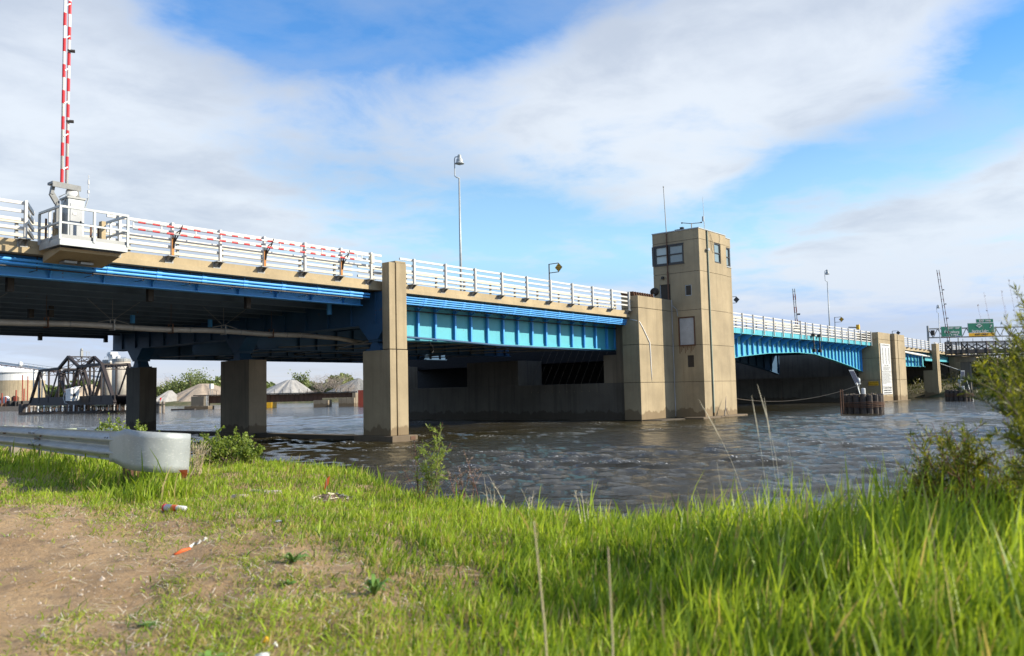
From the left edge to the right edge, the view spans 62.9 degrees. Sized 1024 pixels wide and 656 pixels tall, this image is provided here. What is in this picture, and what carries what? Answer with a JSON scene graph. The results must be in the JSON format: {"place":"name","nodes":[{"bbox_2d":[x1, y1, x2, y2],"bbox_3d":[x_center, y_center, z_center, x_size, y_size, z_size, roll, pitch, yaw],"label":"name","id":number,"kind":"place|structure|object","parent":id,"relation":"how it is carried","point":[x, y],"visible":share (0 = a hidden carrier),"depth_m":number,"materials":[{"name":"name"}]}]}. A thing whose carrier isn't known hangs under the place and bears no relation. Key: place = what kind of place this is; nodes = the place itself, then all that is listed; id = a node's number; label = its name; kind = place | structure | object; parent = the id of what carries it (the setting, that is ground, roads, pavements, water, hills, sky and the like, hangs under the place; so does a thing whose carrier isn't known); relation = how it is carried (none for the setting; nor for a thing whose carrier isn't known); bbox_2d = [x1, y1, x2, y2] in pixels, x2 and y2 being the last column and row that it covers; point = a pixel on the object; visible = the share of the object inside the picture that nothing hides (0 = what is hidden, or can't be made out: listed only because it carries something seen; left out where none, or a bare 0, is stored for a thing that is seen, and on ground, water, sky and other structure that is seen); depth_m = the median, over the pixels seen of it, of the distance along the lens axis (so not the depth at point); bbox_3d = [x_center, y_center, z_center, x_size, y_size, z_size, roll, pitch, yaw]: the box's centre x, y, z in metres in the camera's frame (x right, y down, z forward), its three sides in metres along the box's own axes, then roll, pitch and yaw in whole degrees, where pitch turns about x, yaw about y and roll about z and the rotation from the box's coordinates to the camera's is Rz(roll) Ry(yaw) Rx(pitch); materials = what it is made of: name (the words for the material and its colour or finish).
{"place":"outdoors","nodes":[
{"label":"outdoors","id":0,"kind":"place"},
{"bbox_2d":[36,397,351,408],"bbox_3d":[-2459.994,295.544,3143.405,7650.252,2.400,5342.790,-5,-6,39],"label":"shore","id":1,"kind":"structure","parent":0,"point":[175,403],"depth_m":234.72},
{"bbox_2d":[0,367,45,400],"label":"storage tank","id":2,"kind":"object","parent":1,"relation":"on","point":[10,380],"visible":0.62,"depth_m":255.20,"materials":[{"name":"metal"}]},
{"bbox_2d":[0,361,99,397],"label":"conveyor","id":3,"kind":"object","parent":1,"relation":"on","point":[20,365],"visible":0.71,"depth_m":249.01,"materials":[{"name":"grey metal"}]},
{"bbox_2d":[102,360,111,394],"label":"silo","id":4,"kind":"object","parent":1,"relation":"on","point":[109,372],"visible":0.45,"depth_m":238.56,"materials":[{"name":"concrete"}]},
{"bbox_2d":[112,358,130,394],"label":"silo","id":5,"kind":"object","parent":1,"relation":"on","point":[121,373],"visible":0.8,"depth_m":232.80,"materials":[{"name":"concrete"}]},
{"bbox_2d":[104,352,121,362],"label":"silo headhouse","id":6,"kind":"structure","parent":5,"relation":"on","point":[111,355],"depth_m":237.62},
{"bbox_2d":[157,390,176,401],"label":"gravel pile","id":7,"kind":"object","parent":1,"relation":"on","point":[169,396],"visible":0.75,"depth_m":242.27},
{"bbox_2d":[157,367,218,391],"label":"tree","id":8,"kind":"object","parent":1,"relation":"on","point":[194,381],"visible":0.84,"depth_m":277.06,"materials":[{"name":"green plant"}]},
{"bbox_2d":[176,384,220,401],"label":"gravel pile","id":9,"kind":"object","parent":1,"relation":"on","point":[186,395],"visible":0.52,"depth_m":248.21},
{"bbox_2d":[45,373,352,396],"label":"wood","id":10,"kind":"object","parent":1,"relation":"on","point":[270,384],"visible":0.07,"depth_m":301.03,"materials":[{"name":"green plant"}]},
{"bbox_2d":[267,380,312,394],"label":"gravel pile","id":11,"kind":"object","parent":1,"relation":"on","point":[290,386],"visible":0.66,"depth_m":247.88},
{"bbox_2d":[288,369,310,386],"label":"tree","id":12,"kind":"object","parent":1,"relation":"on","point":[303,381],"visible":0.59,"depth_m":260.51,"materials":[{"name":"green plant"}]},
{"bbox_2d":[306,374,338,398],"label":"tree","id":13,"kind":"object","parent":1,"relation":"on","point":[319,386],"visible":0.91,"depth_m":239.06,"materials":[{"name":"green plant"}]},
{"bbox_2d":[319,371,355,391],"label":"tree","id":14,"kind":"object","parent":1,"relation":"on","point":[339,382],"visible":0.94,"depth_m":238.45,"materials":[{"name":"green plant"}]},
{"bbox_2d":[327,378,362,392],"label":"gravel pile","id":15,"kind":"object","parent":1,"relation":"on","point":[357,381],"visible":0.38,"depth_m":258.18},
{"bbox_2d":[0,448,622,655],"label":"river bank ground","id":16,"kind":"structure","parent":0,"point":[15,549],"depth_m":4.48,"materials":[{"name":"soil"}]},
{"bbox_2d":[0,426,190,488],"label":"guardrail","id":17,"kind":"object","parent":16,"relation":"on","point":[124,447],"visible":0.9,"depth_m":8.86,"materials":[{"name":"grey metal"}]},
{"bbox_2d":[94,412,124,430],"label":"shrub","id":18,"kind":"object","parent":16,"relation":"on","point":[104,425],"visible":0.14,"depth_m":13.11,"materials":[{"name":"green plant"}]},
{"bbox_2d":[125,418,146,430],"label":"shrub","id":19,"kind":"object","parent":16,"relation":"on","point":[138,427],"visible":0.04,"depth_m":12.74,"materials":[{"name":"green plant"}]},
{"bbox_2d":[161,504,186,510],"bbox_3d":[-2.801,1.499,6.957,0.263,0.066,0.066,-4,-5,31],"label":"paper cup","id":20,"kind":"object","parent":16,"relation":"on","point":[174,507],"visible":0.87,"depth_m":6.94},
{"bbox_2d":[189,438,212,476],"bbox_3d":[-3.537,1.469,9.515,0.318,0.453,0.313,-1,-4,-9],"label":"dry grass tuft","id":21,"kind":"object","parent":16,"relation":"on","point":[198,466],"visible":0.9,"depth_m":9.50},
{"bbox_2d":[1,501,435,655],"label":"grit","id":22,"kind":"object","parent":16,"relation":"on","point":[102,578],"visible":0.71,"depth_m":4.41,"materials":[{"name":"soil"}]},
{"bbox_2d":[190,425,264,464],"bbox_3d":[-3.750,1.538,10.946,0.936,0.546,1.038,-5,-6,39],"label":"shrub","id":23,"kind":"object","parent":16,"relation":"on","point":[224,450],"visible":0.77,"depth_m":10.83,"materials":[{"name":"green plant"}]},
{"bbox_2d":[234,441,263,464],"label":"shrub","id":24,"kind":"object","parent":16,"relation":"on","point":[247,454],"visible":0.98,"depth_m":10.44,"materials":[{"name":"green plant"}]},
{"bbox_2d":[275,550,309,562],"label":"broadleaf weed","id":25,"kind":"object","parent":16,"relation":"on","point":[291,558],"visible":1,"depth_m":4.55,"materials":[{"name":"green plant"}]},
{"bbox_2d":[41,500,554,655],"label":"fallen straw","id":26,"kind":"object","parent":16,"relation":"on","point":[215,587],"visible":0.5,"depth_m":4.16,"materials":[{"name":"plant"}]},
{"bbox_2d":[314,493,360,502],"bbox_3d":[-1.662,1.556,7.606,0.579,0.121,0.578,-5,-6,39],"label":"soil mound","id":27,"kind":"object","parent":16,"relation":"on","point":[324,497],"visible":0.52,"depth_m":7.54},
{"bbox_2d":[358,574,394,595],"bbox_3d":[-0.645,1.211,3.942,0.172,0.094,0.170,-5,-6,39],"label":"broadleaf weed","id":28,"kind":"object","parent":16,"relation":"on","point":[374,585],"visible":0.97,"depth_m":3.93,"materials":[{"name":"green plant"}]},
{"bbox_2d":[400,422,454,503],"bbox_3d":[-0.749,1.232,7.608,0.489,0.738,0.294,-2,-4,6],"label":"red stemmed weed","id":29,"kind":"object","parent":16,"relation":"on","point":[425,475],"visible":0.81,"depth_m":7.57,"materials":[{"name":"green plant"}]},
{"bbox_2d":[413,422,451,501],"bbox_3d":[-0.712,1.225,7.553,0.356,0.759,0.319,0,-5,-16],"label":"willow sapling","id":30,"kind":"object","parent":16,"relation":"on","point":[434,467],"visible":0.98,"depth_m":7.54,"materials":[{"name":"green plant"}]},
{"bbox_2d":[440,451,481,504],"bbox_3d":[-0.425,1.294,7.132,0.315,0.515,0.279,-2,-4,12],"label":"dry weed","id":31,"kind":"object","parent":16,"relation":"on","point":[461,483],"visible":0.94,"depth_m":7.15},
{"bbox_2d":[0,437,1023,655],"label":"grass","id":32,"kind":"structure","parent":16,"relation":"on","point":[876,577],"depth_m":3.55,"materials":[{"name":"plant"}]},
{"bbox_2d":[533,521,547,655],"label":"dry stalk","id":33,"kind":"object","parent":16,"relation":"on","point":[545,639],"visible":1,"depth_m":2.30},
{"bbox_2d":[607,547,613,655],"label":"dry stalk","id":34,"kind":"object","parent":16,"relation":"on","point":[610,605],"visible":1,"depth_m":2.30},
{"bbox_2d":[889,420,996,523],"bbox_3d":[2.225,0.949,4.159,0.618,0.989,0.986,-5,-6,39],"label":"willow clump","id":35,"kind":"object","parent":16,"relation":"on","point":[966,444],"visible":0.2,"depth_m":4.03,"materials":[{"name":"green plant"}]},
{"bbox_2d":[895,424,1022,512],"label":"willow clump","id":36,"kind":"object","parent":16,"relation":"on","point":[991,462],"visible":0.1,"depth_m":4.13,"materials":[{"name":"green plant"}]},
{"bbox_2d":[899,418,1020,524],"bbox_3d":[2.276,1.065,4.184,0.528,1.269,1.054,-4,-5,31],"label":"willow clump","id":37,"kind":"object","parent":16,"relation":"on","point":[955,465],"visible":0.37,"depth_m":4.04,"materials":[{"name":"green plant"}]},
{"bbox_2d":[953,283,1023,500],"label":"willow bush","id":38,"kind":"object","parent":16,"relation":"on","point":[1014,405],"visible":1,"depth_m":3.29,"materials":[{"name":"green plant"}]},
{"bbox_2d":[978,280,1023,492],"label":"bare shoots","id":39,"kind":"object","parent":16,"relation":"on","point":[994,345],"visible":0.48,"depth_m":4.81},
{"bbox_2d":[982,423,1023,520],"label":"willow clump","id":40,"kind":"object","parent":16,"relation":"on","point":[1013,469],"visible":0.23,"depth_m":4.03,"materials":[{"name":"green plant"}]},
{"bbox_2d":[0,397,1023,521],"bbox_3d":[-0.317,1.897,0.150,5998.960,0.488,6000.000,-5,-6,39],"label":"river water","id":41,"kind":"structure","parent":0,"point":[633,464],"depth_m":25.62,"materials":[{"name":"liquid"}]},
{"bbox_2d":[0,389,35,410],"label":"quay clutter","id":42,"kind":"object","parent":41,"relation":"in","point":[6,404],"visible":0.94,"depth_m":200.12,"materials":[{"name":"orange metal"}]},
{"bbox_2d":[18,404,125,414],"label":"timber fender","id":43,"kind":"object","parent":41,"relation":"in","point":[23,409],"visible":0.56,"depth_m":127.50,"materials":[{"name":"brown wood"}]},
{"bbox_2d":[28,348,131,409],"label":"swing bridge","id":44,"kind":"structure","parent":43,"relation":"on","point":[92,397],"depth_m":135.03,"materials":[{"name":"grey metal"}]},
{"bbox_2d":[63,386,80,403],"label":"bridge cabin","id":45,"kind":"object","parent":44,"relation":"attached to","point":[72,393],"visible":1,"depth_m":128.37,"materials":[{"name":"metal"}]},
{"bbox_2d":[126,367,156,430],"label":"river pier","id":46,"kind":"structure","parent":41,"relation":"in","point":[141,391],"depth_m":45.17,"materials":[{"name":"concrete"}]},
{"bbox_2d":[156,398,164,412],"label":"pile cluster","id":47,"kind":"object","parent":41,"relation":"in","point":[158,406],"visible":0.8,"depth_m":115.38,"materials":[{"name":"grey wood"}]},
{"bbox_2d":[184,406,213,408],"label":"trestle footing","id":48,"kind":"object","parent":41,"relation":"in","point":[200,407],"visible":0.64,"depth_m":143.97,"materials":[{"name":"concrete"}]},
{"bbox_2d":[191,396,209,405],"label":"trestle pier","id":49,"kind":"structure","parent":48,"relation":"on","point":[198,400],"depth_m":145.57,"materials":[{"name":"concrete"}]},
{"bbox_2d":[215,359,267,437],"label":"river pier","id":50,"kind":"structure","parent":41,"relation":"in","point":[243,396],"depth_m":38.87,"materials":[{"name":"concrete"}]},
{"bbox_2d":[112,291,383,367],"bbox_3d":[-13.530,0.434,40.310,23.000,2.348,0.800,-5,-6,39],"label":"cross girder","id":51,"kind":"object","parent":50,"relation":"on","point":[365,318],"visible":0.67,"depth_m":38.10,"materials":[{"name":"metal"}]},
{"bbox_2d":[0,237,381,342],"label":"approach span","id":52,"kind":"object","parent":51,"relation":"on","point":[179,292],"visible":0.98,"depth_m":29.95,"materials":[{"name":"concrete"}]},
{"bbox_2d":[0,198,34,247],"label":"bridge railing","id":53,"kind":"object","parent":52,"relation":"on","point":[26,224],"visible":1,"depth_m":23.11,"materials":[{"name":"metal"}]},
{"bbox_2d":[37,205,129,267],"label":"service platform","id":54,"kind":"structure","parent":52,"relation":"attached to","point":[74,250],"depth_m":23.44,"materials":[{"name":"grey metal"}]},
{"bbox_2d":[47,0,89,236],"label":"traffic gate","id":55,"kind":"structure","parent":54,"relation":"on","point":[72,197],"depth_m":23.57,"materials":[{"name":"grey metal"}]},
{"bbox_2d":[70,203,82,235],"bbox_3d":[-12.186,-2.971,23.429,0.038,1.020,0.330,-5,-6,39],"label":"cabinet door","id":56,"kind":"structure","parent":55,"relation":"in","point":[76,216],"depth_m":23.43,"materials":[{"name":"white paint"}]},
{"bbox_2d":[45,218,98,237],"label":"rusty bars","id":57,"kind":"object","parent":54,"relation":"on","point":[52,230],"visible":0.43,"depth_m":23.57,"materials":[{"name":"orange metal"}]},
{"bbox_2d":[53,212,105,238],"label":"buffer posts","id":58,"kind":"object","parent":54,"relation":"on","point":[102,233],"visible":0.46,"depth_m":24.39,"materials":[{"name":"concrete"}]},
{"bbox_2d":[0,219,351,275],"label":"barrier","id":59,"kind":"object","parent":52,"relation":"on","point":[16,234],"visible":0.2,"depth_m":29.09,"materials":[{"name":"grey metal"}]},
{"bbox_2d":[0,293,360,343],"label":"service pipe","id":60,"kind":"object","parent":52,"relation":"hanging from","point":[47,323],"visible":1,"depth_m":31.32,"materials":[{"name":"grey metal"}]},
{"bbox_2d":[106,214,381,284],"bbox_3d":[-8.614,-2.543,29.109,0.287,1.270,10.850,-5,-6,39],"label":"bridge railing","id":61,"kind":"object","parent":52,"relation":"on","point":[260,269],"visible":0.87,"depth_m":28.50,"materials":[{"name":"metal"}]},
{"bbox_2d":[132,220,373,268],"bbox_3d":[-8.447,-2.731,28.951,0.284,0.718,9.519,-5,-6,39],"label":"stowed gate arm","id":62,"kind":"object","parent":61,"relation":"attached to","point":[371,259],"visible":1,"depth_m":28.38},
{"bbox_2d":[147,430,354,439],"bbox_3d":[-12.637,5.196,39.335,17.390,0.570,0.550,-5,-6,39],"label":"pier strut","id":63,"kind":"object","parent":50,"relation":"attached to","point":[315,436],"visible":0.14,"depth_m":36.76,"materials":[{"name":"concrete"}]},
{"bbox_2d":[313,400,331,406],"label":"trestle pier","id":64,"kind":"structure","parent":41,"relation":"in","point":[322,403],"depth_m":140.51,"materials":[{"name":"concrete"}]},
{"bbox_2d":[193,388,356,402],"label":"railway trestle","id":65,"kind":"object","parent":64,"relation":"on","point":[282,397],"visible":0.61,"depth_m":143.67,"materials":[{"name":"wood"}]},
{"bbox_2d":[338,398,354,405],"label":"trestle pier","id":66,"kind":"structure","parent":41,"relation":"in","point":[346,401],"depth_m":138.52,"materials":[{"name":"concrete"}]},
{"bbox_2d":[354,261,417,441],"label":"fluted pier","id":67,"kind":"structure","parent":41,"relation":"in","point":[385,395],"depth_m":32.83,"materials":[{"name":"beige concrete"}]},
{"bbox_2d":[408,295,685,420],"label":"bascule pier","id":68,"kind":"structure","parent":41,"relation":"in","point":[631,377],"depth_m":52.57,"materials":[{"name":"concrete"}]},
{"bbox_2d":[150,284,629,362],"bbox_3d":[-7.558,0.698,48.503,23.080,2.717,19.150,-5,-6,39],"label":"girder span","id":69,"kind":"object","parent":68,"relation":"on","point":[440,326],"visible":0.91,"depth_m":42.99,"materials":[{"name":"metal"}]},
{"bbox_2d":[454,154,463,290],"bbox_3d":[-3.274,-5.691,53.645,0.600,11.030,0.600,-5,-6,39],"label":"street lamp","id":70,"kind":"object","parent":69,"relation":"on","point":[459,160],"visible":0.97,"depth_m":53.71,"materials":[{"name":"grey metal"}]},
{"bbox_2d":[357,266,616,308],"bbox_3d":[-0.098,-1.627,42.324,0.155,1.168,19.940,-5,-6,39],"label":"barrier","id":71,"kind":"object","parent":69,"relation":"on","point":[490,291],"visible":0.34,"depth_m":41.16,"materials":[{"name":"grey metal"}]},
{"bbox_2d":[399,258,631,313],"bbox_3d":[1.327,-1.817,41.239,0.287,1.316,18.550,-5,-6,39],"label":"bridge railing","id":72,"kind":"object","parent":69,"relation":"on","point":[475,292],"visible":0.97,"depth_m":39.49,"materials":[{"name":"metal"}]},
{"bbox_2d":[651,227,747,418],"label":"operator tower","id":73,"kind":"structure","parent":68,"relation":"on","point":[692,267],"depth_m":50.29,"materials":[{"name":"beige concrete"}]},
{"bbox_2d":[655,246,668,265],"bbox_3d":[9.152,-4.410,51.251,0.860,1.120,0.100,-5,-6,39],"label":"window","id":74,"kind":"structure","parent":73,"relation":"in","point":[660,252],"depth_m":51.29,"materials":[{"name":"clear glass"}]},
{"bbox_2d":[668,244,683,263],"bbox_3d":[9.918,-4.475,50.627,1.000,1.120,0.100,-5,-6,39],"label":"window","id":75,"kind":"structure","parent":73,"relation":"in","point":[675,252],"depth_m":50.64,"materials":[{"name":"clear glass"}]},
{"bbox_2d":[714,243,720,263],"bbox_3d":[12.601,-4.602,51.593,0.090,1.200,0.860,-5,-6,39],"label":"window","id":76,"kind":"structure","parent":73,"relation":"in","point":[716,246],"depth_m":51.68,"materials":[{"name":"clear glass"}]},
{"bbox_2d":[734,328,806,357],"bbox_3d":[9.492,2.385,69.086,22.900,2.938,19.560,-5,-6,39],"label":"bascule leaf","id":77,"kind":"object","parent":68,"relation":"attached to","point":[747,342],"visible":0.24,"depth_m":64.10,"materials":[{"name":"teal metal"}]},
{"bbox_2d":[733,317,793,331],"bbox_3d":[17.425,-0.164,62.732,0.155,1.287,19.560,-5,-6,39],"label":"barrier","id":78,"kind":"object","parent":77,"relation":"on","point":[759,323],"visible":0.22,"depth_m":64.68,"materials":[{"name":"grey metal"}]},
{"bbox_2d":[733,312,807,338],"bbox_3d":[18.368,-0.214,61.963,0.160,1.446,19.560,-5,-6,39],"label":"bridge railing","id":79,"kind":"object","parent":77,"relation":"on","point":[774,325],"visible":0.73,"depth_m":63.49,"materials":[{"name":"metal"}]},
{"bbox_2d":[735,332,907,402],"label":"notice pier","id":80,"kind":"structure","parent":41,"relation":"in","point":[804,377],"depth_m":87.25,"materials":[{"name":"beige concrete"}]},
{"bbox_2d":[735,335,870,374],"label":"bascule leaf","id":81,"kind":"object","parent":80,"relation":"attached to","point":[846,353],"visible":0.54,"depth_m":80.59,"materials":[{"name":"teal metal"}]},
{"bbox_2d":[792,289,799,334],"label":"barrier arm","id":82,"kind":"object","parent":81,"relation":"on","point":[793,292],"visible":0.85,"depth_m":72.44},
{"bbox_2d":[794,325,859,339],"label":"barrier","id":83,"kind":"object","parent":81,"relation":"on","point":[826,333],"visible":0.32,"depth_m":76.79,"materials":[{"name":"grey metal"}]},
{"bbox_2d":[807,323,871,345],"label":"bridge railing","id":84,"kind":"object","parent":81,"relation":"attached to","point":[841,330],"visible":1,"depth_m":76.07,"materials":[{"name":"metal"}]},
{"bbox_2d":[811,333,821,351],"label":"span lock cables","id":85,"kind":"object","parent":84,"relation":"hanging from","point":[818,336],"visible":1,"depth_m":70.14,"materials":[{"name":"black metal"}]},
{"bbox_2d":[880,343,892,394],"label":"notice board","id":86,"kind":"object","parent":80,"relation":"attached to","point":[886,365],"visible":1,"depth_m":84.01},
{"bbox_2d":[905,347,931,366],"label":"short girder span","id":87,"kind":"object","parent":80,"relation":"attached to","point":[913,357],"visible":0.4,"depth_m":98.21,"materials":[{"name":"metal"}]},
{"bbox_2d":[904,337,929,350],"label":"bridge railing","id":88,"kind":"object","parent":87,"relation":"on","point":[916,345],"visible":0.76,"depth_m":96.33,"materials":[{"name":"metal"}]},
{"bbox_2d":[841,393,884,413],"bbox_3d":[21.468,4.979,51.228,2.473,2.088,2.484,-5,-6,39],"label":"pile dolphin","id":89,"kind":"object","parent":41,"relation":"in","point":[869,403],"visible":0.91,"depth_m":50.32,"materials":[{"name":"brown wood"}]},
{"bbox_2d":[849,370,865,395],"bbox_3d":[21.334,3.876,51.057,0.725,2.692,1.437,0,-4,-11],"label":"solar beacon","id":90,"kind":"object","parent":89,"relation":"on","point":[856,379],"visible":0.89,"depth_m":51.43,"materials":[{"name":"grey"}]},
{"bbox_2d":[944,389,973,400],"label":"pile dolphin","id":91,"kind":"object","parent":41,"relation":"in","point":[951,395],"visible":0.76,"depth_m":78.25,"materials":[{"name":"wood"}]},
{"bbox_2d":[0,0,1023,386],"label":"sky","id":92,"kind":"structure","parent":0,"point":[878,145],"materials":[{"name":"blue"}]},
{"bbox_2d":[621,291,653,297],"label":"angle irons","id":93,"kind":"object","parent":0,"point":[632,293],"visible":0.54,"depth_m":48.25,"materials":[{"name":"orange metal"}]},
{"bbox_2d":[907,364,1023,396],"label":"bank","id":94,"kind":"structure","parent":0,"point":[921,394],"depth_m":103.82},
{"bbox_2d":[923,344,941,396],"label":"fluted pier","id":95,"kind":"structure","parent":94,"relation":"on","point":[932,382],"depth_m":101.13,"materials":[{"name":"beige concrete"}]},
{"bbox_2d":[902,354,963,379],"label":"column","id":96,"kind":"structure","parent":94,"relation":"on","point":[912,372],"depth_m":113.34,"materials":[{"name":"beige concrete"}]},
{"bbox_2d":[923,350,991,362],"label":"approach span","id":97,"kind":"object","parent":94,"relation":"on","point":[943,358],"visible":0.06,"depth_m":109.52,"materials":[{"name":"metal"}]},
{"bbox_2d":[936,270,950,347],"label":"barrier arm","id":98,"kind":"object","parent":97,"relation":"on","point":[949,340],"visible":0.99,"depth_m":114.36},
{"bbox_2d":[907,356,1019,394],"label":"bank undergrowth","id":99,"kind":"object","parent":94,"relation":"on","point":[949,381],"visible":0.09,"depth_m":106.33,"materials":[{"name":"green plant"}]},
{"bbox_2d":[955,356,975,389],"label":"footbridge pier","id":100,"kind":"structure","parent":94,"relation":"on","point":[965,364],"depth_m":97.63,"materials":[{"name":"concrete"}]},
{"bbox_2d":[944,340,1023,356],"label":"footbridge","id":101,"kind":"object","parent":100,"relation":"on","point":[975,351],"visible":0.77,"depth_m":96.99,"materials":[{"name":"black metal"}]},
{"bbox_2d":[926,326,1023,349],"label":"sign gantry","id":102,"kind":"object","parent":94,"relation":"on","point":[932,332],"visible":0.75,"depth_m":160.19,"materials":[{"name":"grey metal"}]},
{"bbox_2d":[941,326,961,336],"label":"exit sign","id":103,"kind":"object","parent":102,"relation":"attached to","point":[955,330],"visible":0.91,"depth_m":159.89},
{"bbox_2d":[967,323,993,332],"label":"exit sign","id":104,"kind":"object","parent":102,"relation":"attached to","point":[977,327],"visible":1,"depth_m":159.93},
{"bbox_2d":[960,358,1000,379],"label":"bank bush","id":105,"kind":"object","parent":94,"relation":"on","point":[974,369],"visible":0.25,"depth_m":107.25,"materials":[{"name":"green plant"}]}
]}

